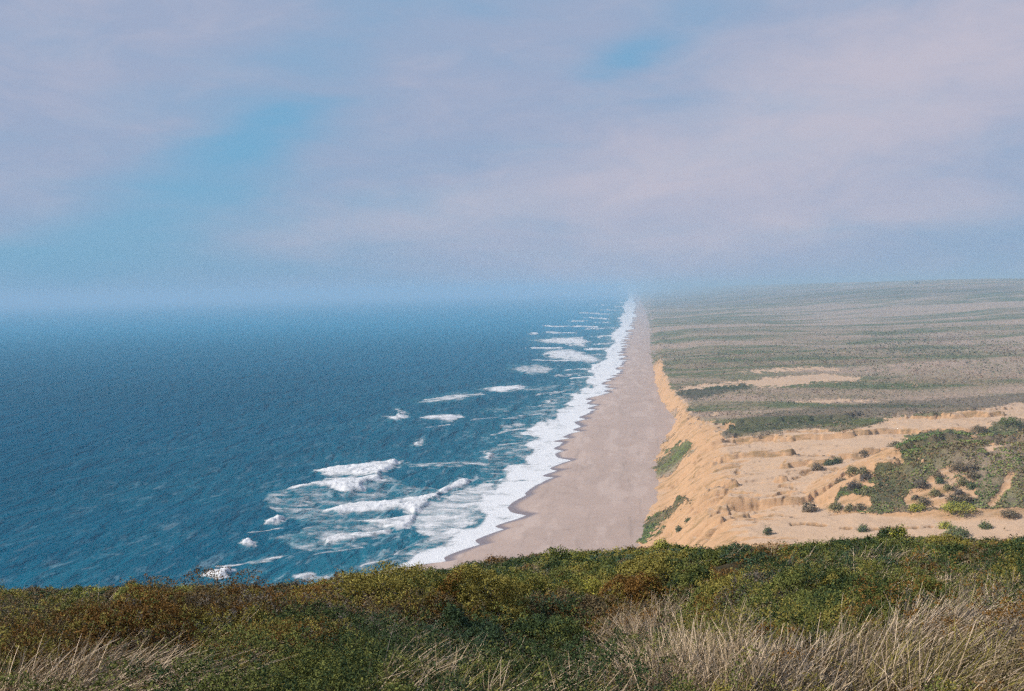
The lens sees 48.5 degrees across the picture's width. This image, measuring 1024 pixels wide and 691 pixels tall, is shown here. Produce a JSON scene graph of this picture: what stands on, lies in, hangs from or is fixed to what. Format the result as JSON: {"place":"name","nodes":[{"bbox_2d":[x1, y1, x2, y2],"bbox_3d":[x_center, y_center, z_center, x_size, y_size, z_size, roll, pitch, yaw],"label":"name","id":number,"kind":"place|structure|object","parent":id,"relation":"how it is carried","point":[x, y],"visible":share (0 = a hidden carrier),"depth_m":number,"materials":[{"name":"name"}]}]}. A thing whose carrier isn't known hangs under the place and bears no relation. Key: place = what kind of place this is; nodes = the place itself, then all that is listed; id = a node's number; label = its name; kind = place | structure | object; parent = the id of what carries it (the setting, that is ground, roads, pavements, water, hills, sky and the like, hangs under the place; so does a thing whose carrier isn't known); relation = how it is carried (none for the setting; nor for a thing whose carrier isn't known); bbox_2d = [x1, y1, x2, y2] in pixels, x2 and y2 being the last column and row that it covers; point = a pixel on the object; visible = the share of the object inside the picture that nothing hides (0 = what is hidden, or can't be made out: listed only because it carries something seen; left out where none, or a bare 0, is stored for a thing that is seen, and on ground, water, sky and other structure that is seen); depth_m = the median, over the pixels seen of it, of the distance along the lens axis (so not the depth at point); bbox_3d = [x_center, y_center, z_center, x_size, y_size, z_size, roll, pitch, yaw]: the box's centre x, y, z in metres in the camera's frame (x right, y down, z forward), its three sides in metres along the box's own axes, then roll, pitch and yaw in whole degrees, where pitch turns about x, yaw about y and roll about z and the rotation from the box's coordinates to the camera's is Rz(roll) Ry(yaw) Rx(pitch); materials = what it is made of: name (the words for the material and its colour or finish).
{"place":"outdoors","nodes":[
{"label":"outdoors","id":0,"kind":"place"},
{"bbox_2d":[0,290,628,589],"bbox_3d":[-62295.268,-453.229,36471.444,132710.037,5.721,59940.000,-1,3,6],"label":"sea","id":1,"kind":"structure","parent":0,"point":[174,439],"depth_m":830.14,"materials":[{"name":"liquid"}]},
{"bbox_2d":[202,289,641,578],"bbox_3d":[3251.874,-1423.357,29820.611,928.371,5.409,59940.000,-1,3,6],"label":"surf foam","id":2,"kind":"object","parent":1,"relation":"on","point":[543,459],"visible":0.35,"depth_m":531.32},
{"bbox_2d":[0,0,1023,301],"label":"sky","id":3,"kind":"structure","parent":0,"point":[150,149],"materials":[{"name":"blue"}]},
{"bbox_2d":[5,549,1023,690],"bbox_3d":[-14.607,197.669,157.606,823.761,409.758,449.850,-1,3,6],"label":"headland","id":4,"kind":"structure","parent":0,"point":[729,565],"depth_m":15.23,"materials":[{"name":"plant"}]},
{"bbox_2d":[0,620,82,669],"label":"shrub","id":5,"kind":"object","parent":4,"relation":"on","point":[58,634],"visible":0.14,"depth_m":5.63,"materials":[{"name":"green plant"}]},
{"bbox_2d":[0,623,250,690],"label":"grass tussock","id":6,"kind":"object","parent":4,"relation":"on","point":[35,669],"depth_m":4.15,"materials":[{"name":"beige plant"}]},
{"bbox_2d":[112,582,142,598],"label":"shrub","id":7,"kind":"object","parent":4,"relation":"on","point":[128,589],"visible":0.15,"depth_m":20.11,"materials":[{"name":"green plant"}]},
{"bbox_2d":[89,616,176,658],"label":"shrub","id":8,"kind":"object","parent":4,"relation":"on","point":[136,626],"visible":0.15,"depth_m":6.11,"materials":[{"name":"green plant"}]},
{"bbox_2d":[69,632,297,690],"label":"grass tussock","id":9,"kind":"object","parent":4,"relation":"on","point":[243,663],"depth_m":4.45,"materials":[{"name":"beige plant"}]},
{"bbox_2d":[164,649,291,690],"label":"grass tussock","id":10,"kind":"object","parent":4,"relation":"on","point":[249,671],"depth_m":4.53,"materials":[{"name":"beige plant"}]},
{"bbox_2d":[308,560,476,641],"bbox_3d":[-0.986,2.213,9.231,1.572,1.026,1.649,-1,3,6],"label":"shrub","id":11,"kind":"object","parent":4,"relation":"on","point":[370,579],"visible":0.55,"depth_m":9.10,"materials":[{"name":"green plant"}]},
{"bbox_2d":[409,599,508,663],"bbox_3d":[-0.448,2.228,8.273,0.878,0.698,0.903,-1,3,6],"label":"shrub","id":12,"kind":"object","parent":4,"relation":"on","point":[463,623],"visible":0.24,"depth_m":8.35,"materials":[{"name":"green plant"}]},
{"bbox_2d":[421,562,532,642],"bbox_3d":[-0.277,2.179,9.191,1.010,0.885,1.109,-1,3,6],"label":"shrub","id":13,"kind":"object","parent":4,"relation":"on","point":[492,580],"visible":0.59,"depth_m":9.08,"materials":[{"name":"green plant"}]},
{"bbox_2d":[0,531,1023,690],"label":"coastal scrub","id":14,"kind":"object","parent":4,"relation":"on","point":[326,643],"visible":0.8,"depth_m":6.00,"materials":[{"name":"green plant"}]},
{"bbox_2d":[0,535,1023,690],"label":"dry grass","id":15,"kind":"structure","parent":4,"relation":"on","point":[433,659],"depth_m":4.74,"materials":[{"name":"beige plant"}]},
{"bbox_2d":[502,613,593,665],"bbox_3d":[0.242,2.377,8.754,0.873,0.645,0.849,-1,3,6],"label":"shrub","id":16,"kind":"object","parent":4,"relation":"on","point":[533,631],"visible":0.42,"depth_m":8.69,"materials":[{"name":"green plant"}]},
{"bbox_2d":[535,545,590,561],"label":"shrub","id":17,"kind":"object","parent":4,"relation":"on","point":[554,552],"visible":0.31,"depth_m":26.84,"materials":[{"name":"green plant"}]},
{"bbox_2d":[542,590,608,624],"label":"shrub","id":18,"kind":"object","parent":4,"relation":"on","point":[571,597],"visible":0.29,"depth_m":9.71,"materials":[{"name":"green plant"}]},
{"bbox_2d":[498,647,664,690],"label":"grass tussock","id":19,"kind":"object","parent":4,"relation":"on","point":[584,668],"depth_m":4.57,"materials":[{"name":"beige plant"}]},
{"bbox_2d":[598,567,674,614],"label":"shrub","id":20,"kind":"object","parent":4,"relation":"on","point":[637,586],"visible":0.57,"depth_m":11.46,"materials":[{"name":"green plant"}]},
{"bbox_2d":[575,597,726,653],"bbox_3d":[1.216,2.021,7.769,1.492,0.447,1.448,-2,3,-25],"label":"grass tussock","id":21,"kind":"object","parent":4,"relation":"on","point":[634,627],"depth_m":7.89,"materials":[{"name":"beige plant"}]},
{"bbox_2d":[648,537,677,549],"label":"shrub","id":22,"kind":"object","parent":4,"relation":"on","point":[662,545],"visible":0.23,"depth_m":34.81,"materials":[{"name":"green plant"}]},
{"bbox_2d":[651,559,717,604],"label":"shrub","id":23,"kind":"object","parent":4,"relation":"on","point":[684,577],"visible":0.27,"depth_m":11.46,"materials":[{"name":"green plant"}]},
{"bbox_2d":[551,605,853,690],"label":"grass tussock","id":24,"kind":"object","parent":4,"relation":"on","point":[654,660],"depth_m":4.34,"materials":[{"name":"beige plant"}]},
{"bbox_2d":[694,608,803,649],"bbox_3d":[1.091,1.298,5.126,0.561,0.176,0.678,-1,3,6],"label":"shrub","id":25,"kind":"object","parent":4,"relation":"on","point":[734,628],"depth_m":5.25,"materials":[{"name":"plant"}]},
{"bbox_2d":[714,594,810,639],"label":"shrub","id":26,"kind":"object","parent":4,"relation":"on","point":[743,616],"depth_m":6.32,"materials":[{"name":"green plant"}]},
{"bbox_2d":[746,622,818,660],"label":"shrub","id":27,"kind":"object","parent":4,"relation":"on","point":[765,628],"visible":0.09,"depth_m":4.92,"materials":[{"name":"green plant"}]},
{"bbox_2d":[803,571,844,593],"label":"shrub","id":28,"kind":"object","parent":4,"relation":"on","point":[828,579],"visible":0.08,"depth_m":6.45,"materials":[{"name":"green plant"}]},
{"bbox_2d":[762,574,888,625],"bbox_3d":[1.792,1.455,6.425,0.862,0.339,0.857,-3,3,-32],"label":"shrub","id":29,"kind":"object","parent":4,"relation":"on","point":[797,596],"depth_m":6.37,"materials":[{"name":"green plant"}]},
{"bbox_2d":[778,539,915,576],"bbox_3d":[2.866,1.918,9.553,1.368,0.468,1.396,-1,3,6],"label":"shrub","id":30,"kind":"object","parent":4,"relation":"on","point":[832,559],"depth_m":9.85,"materials":[{"name":"green plant"}]},
{"bbox_2d":[696,605,1023,690],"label":"grass tussock","id":31,"kind":"object","parent":4,"relation":"on","point":[832,682],"depth_m":3.90,"materials":[{"name":"beige plant"}]},
{"bbox_2d":[876,524,909,539],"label":"shrub","id":32,"kind":"object","parent":4,"relation":"on","point":[894,532],"visible":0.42,"depth_m":35.15,"materials":[{"name":"green plant"}]},
{"bbox_2d":[812,588,1023,689],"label":"grass tussock","id":33,"kind":"object","parent":4,"relation":"on","point":[892,634],"depth_m":4.38,"materials":[{"name":"beige plant"}]},
{"bbox_2d":[818,606,1023,690],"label":"grass tussock","id":34,"kind":"object","parent":4,"relation":"on","point":[1017,684],"depth_m":3.85,"materials":[{"name":"beige plant"}]},
{"bbox_2d":[881,573,964,624],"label":"shrub","id":35,"kind":"object","parent":4,"relation":"on","point":[928,586],"visible":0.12,"depth_m":6.05,"materials":[{"name":"green plant"}]},
{"bbox_2d":[881,582,1023,656],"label":"grass tussock","id":36,"kind":"object","parent":4,"relation":"on","point":[963,614],"depth_m":4.86,"materials":[{"name":"beige plant"}]},
{"bbox_2d":[925,561,1023,588],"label":"shrub","id":37,"kind":"object","parent":4,"relation":"on","point":[969,573],"depth_m":9.75,"materials":[{"name":"green plant"}]},
{"bbox_2d":[927,568,1023,622],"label":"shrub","id":38,"kind":"object","parent":4,"relation":"on","point":[996,593],"depth_m":5.86,"materials":[{"name":"green plant"}]},
{"bbox_2d":[390,292,676,572],"bbox_3d":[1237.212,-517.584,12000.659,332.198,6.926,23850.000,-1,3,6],"label":"beach","id":39,"kind":"structure","parent":0,"point":[597,491],"depth_m":521.43,"materials":[{"name":"beige sand"}]},
{"bbox_2d":[634,278,1023,549],"bbox_3d":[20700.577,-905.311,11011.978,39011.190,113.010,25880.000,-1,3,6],"label":"dunes","id":40,"kind":"structure","parent":0,"point":[743,487],"depth_m":713.20,"materials":[{"name":"beige sand"}]},
{"bbox_2d":[675,523,682,532],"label":"dune shrub","id":41,"kind":"object","parent":40,"relation":"on","point":[678,528],"visible":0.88,"depth_m":363.65,"materials":[{"name":"green plant"}]},
{"bbox_2d":[763,524,772,535],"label":"dune shrub","id":42,"kind":"object","parent":40,"relation":"on","point":[768,530],"visible":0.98,"depth_m":306.12,"materials":[{"name":"green plant"}]},
{"bbox_2d":[801,499,819,511],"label":"dune shrub","id":43,"kind":"object","parent":40,"relation":"on","point":[805,506],"visible":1,"depth_m":335.82,"materials":[{"name":"grey plant"}]},
{"bbox_2d":[810,462,823,470],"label":"dune shrub","id":44,"kind":"object","parent":40,"relation":"on","point":[816,466],"visible":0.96,"depth_m":406.05,"materials":[{"name":"green plant"}]},
{"bbox_2d":[824,457,835,465],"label":"dune shrub","id":45,"kind":"object","parent":40,"relation":"on","point":[830,462],"visible":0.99,"depth_m":411.06,"materials":[{"name":"green plant"}]},
{"bbox_2d":[638,313,1023,543],"bbox_3d":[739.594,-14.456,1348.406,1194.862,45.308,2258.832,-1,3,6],"label":"dune scrub","id":46,"kind":"object","parent":40,"relation":"on","point":[920,450],"visible":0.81,"depth_m":686.25,"materials":[{"name":"green plant"}]},
{"bbox_2d":[827,500,842,512],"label":"dune shrub","id":47,"kind":"object","parent":40,"relation":"on","point":[834,507],"visible":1,"depth_m":331.48,"materials":[{"name":"green plant"}]},
{"bbox_2d":[833,457,842,463],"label":"dune shrub","id":48,"kind":"object","parent":40,"relation":"on","point":[837,460],"visible":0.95,"depth_m":413.43,"materials":[{"name":"green plant"}]},
{"bbox_2d":[833,477,846,484],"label":"dune shrub","id":49,"kind":"object","parent":40,"relation":"on","point":[840,479],"visible":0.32,"depth_m":350.38,"materials":[{"name":"green plant"}]},
{"bbox_2d":[843,503,855,511],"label":"dune shrub","id":50,"kind":"object","parent":40,"relation":"on","point":[848,508],"visible":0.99,"depth_m":328.39,"materials":[{"name":"green plant"}]},
{"bbox_2d":[843,465,857,477],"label":"dune shrub","id":51,"kind":"object","parent":40,"relation":"on","point":[853,469],"visible":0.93,"depth_m":351.73,"materials":[{"name":"green plant"}]},
{"bbox_2d":[845,480,863,491],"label":"dune shrub","id":52,"kind":"object","parent":40,"relation":"on","point":[851,486],"visible":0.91,"depth_m":338.78,"materials":[{"name":"grey plant"}]},
{"bbox_2d":[852,502,865,511],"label":"dune shrub","id":53,"kind":"object","parent":40,"relation":"on","point":[859,506],"visible":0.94,"depth_m":325.73,"materials":[{"name":"green plant"}]},
{"bbox_2d":[855,466,869,474],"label":"dune shrub","id":54,"kind":"object","parent":40,"relation":"on","point":[863,470],"visible":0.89,"depth_m":346.58,"materials":[{"name":"green plant"}]},
{"bbox_2d":[858,523,870,531],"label":"dune shrub","id":55,"kind":"object","parent":40,"relation":"on","point":[863,528],"visible":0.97,"depth_m":298.99,"materials":[{"name":"green plant"}]},
{"bbox_2d":[859,448,870,456],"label":"dune shrub","id":56,"kind":"object","parent":40,"relation":"on","point":[864,452],"visible":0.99,"depth_m":421.84,"materials":[{"name":"green plant"}]},
{"bbox_2d":[859,472,872,481],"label":"dune shrub","id":57,"kind":"object","parent":40,"relation":"on","point":[867,476],"visible":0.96,"depth_m":342.09,"materials":[{"name":"grey plant"}]},
{"bbox_2d":[860,487,871,494],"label":"dune shrub","id":58,"kind":"object","parent":40,"relation":"on","point":[864,491],"visible":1,"depth_m":332.06,"materials":[{"name":"green plant"}]},
{"bbox_2d":[887,441,899,446],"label":"dune shrub","id":59,"kind":"object","parent":40,"relation":"on","point":[892,444],"visible":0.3,"depth_m":432.68,"materials":[{"name":"green plant"}]},
{"bbox_2d":[911,495,917,500],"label":"dune shrub","id":60,"kind":"object","parent":40,"relation":"on","point":[913,497],"visible":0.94,"depth_m":317.93,"materials":[{"name":"green plant"}]},
{"bbox_2d":[908,500,925,511],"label":"dune shrub","id":61,"kind":"object","parent":40,"relation":"on","point":[916,506],"visible":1,"depth_m":310.95,"materials":[{"name":"green plant"}]},
{"bbox_2d":[913,476,928,491],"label":"dune shrub","id":62,"kind":"object","parent":40,"relation":"on","point":[919,482],"visible":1,"depth_m":321.93,"materials":[{"name":"grey plant"}]},
{"bbox_2d":[917,495,929,506],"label":"dune shrub","id":63,"kind":"object","parent":40,"relation":"on","point":[922,499],"visible":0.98,"depth_m":312.63,"materials":[{"name":"grey plant"}]},
{"bbox_2d":[928,486,940,498],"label":"dune shrub","id":64,"kind":"object","parent":40,"relation":"on","point":[936,492],"visible":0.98,"depth_m":315.50,"materials":[{"name":"green plant"}]},
{"bbox_2d":[931,469,943,478],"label":"dune shrub","id":65,"kind":"object","parent":40,"relation":"on","point":[936,473],"visible":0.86,"depth_m":325.70,"materials":[{"name":"green plant"}]},
{"bbox_2d":[935,475,943,483],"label":"dune shrub","id":66,"kind":"object","parent":40,"relation":"on","point":[939,480],"visible":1,"depth_m":321.41,"materials":[{"name":"green plant"}]},
{"bbox_2d":[937,520,953,528],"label":"dune shrub","id":67,"kind":"object","parent":40,"relation":"on","point":[946,524],"visible":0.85,"depth_m":295.39,"materials":[{"name":"green plant"}]},
{"bbox_2d":[943,483,954,490],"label":"dune shrub","id":68,"kind":"object","parent":40,"relation":"on","point":[947,486],"visible":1,"depth_m":317.20,"materials":[{"name":"green plant"}]},
{"bbox_2d":[944,491,960,504],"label":"dune shrub","id":69,"kind":"object","parent":40,"relation":"on","point":[952,497],"visible":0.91,"depth_m":309.32,"materials":[{"name":"green plant"}]},
{"bbox_2d":[941,525,969,537],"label":"dune shrub","id":70,"kind":"object","parent":40,"relation":"on","point":[962,532],"visible":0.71,"depth_m":286.01,"materials":[{"name":"green plant"}]},
{"bbox_2d":[939,499,976,516],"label":"dune shrub","id":71,"kind":"object","parent":40,"relation":"on","point":[951,506],"visible":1,"depth_m":304.18,"materials":[{"name":"green plant"}]},
{"bbox_2d":[949,460,966,472],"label":"dune shrub","id":72,"kind":"object","parent":40,"relation":"on","point":[959,465],"visible":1,"depth_m":326.28,"materials":[{"name":"green plant"}]},
{"bbox_2d":[952,487,963,495],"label":"dune shrub","id":73,"kind":"object","parent":40,"relation":"on","point":[958,491],"visible":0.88,"depth_m":313.48,"materials":[{"name":"grey plant"}]},
{"bbox_2d":[954,475,969,487],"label":"dune shrub","id":74,"kind":"object","parent":40,"relation":"on","point":[961,479],"visible":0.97,"depth_m":318.11,"materials":[{"name":"green plant"}]},
{"bbox_2d":[957,493,972,502],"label":"dune shrub","id":75,"kind":"object","parent":40,"relation":"on","point":[965,498],"visible":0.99,"depth_m":308.31,"materials":[{"name":"grey plant"}]},
{"bbox_2d":[962,461,978,472],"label":"dune shrub","id":76,"kind":"object","parent":40,"relation":"on","point":[969,466],"visible":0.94,"depth_m":324.57,"materials":[{"name":"green plant"}]},
{"bbox_2d":[965,481,977,490],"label":"dune shrub","id":77,"kind":"object","parent":40,"relation":"on","point":[971,485],"visible":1,"depth_m":314.74,"materials":[{"name":"green plant"}]},
{"bbox_2d":[965,469,979,481],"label":"dune shrub","id":78,"kind":"object","parent":40,"relation":"on","point":[972,475],"visible":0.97,"depth_m":319.95,"materials":[{"name":"green plant"}]},
{"bbox_2d":[969,425,989,434],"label":"dune shrub","id":79,"kind":"object","parent":40,"relation":"on","point":[979,429],"visible":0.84,"depth_m":467.74,"materials":[{"name":"green plant"}]},
{"bbox_2d":[977,519,992,529],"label":"dune shrub","id":80,"kind":"object","parent":40,"relation":"on","point":[984,525],"visible":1,"depth_m":292.13,"materials":[{"name":"green plant"}]},
{"bbox_2d":[997,414,1020,430],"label":"dune shrub","id":81,"kind":"object","parent":40,"relation":"on","point":[1006,420],"visible":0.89,"depth_m":475.47,"materials":[{"name":"green plant"}]},
{"bbox_2d":[999,508,1021,519],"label":"dune shrub","id":82,"kind":"object","parent":40,"relation":"on","point":[1009,513],"visible":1,"depth_m":298.88,"materials":[{"name":"green plant"}]}
]}

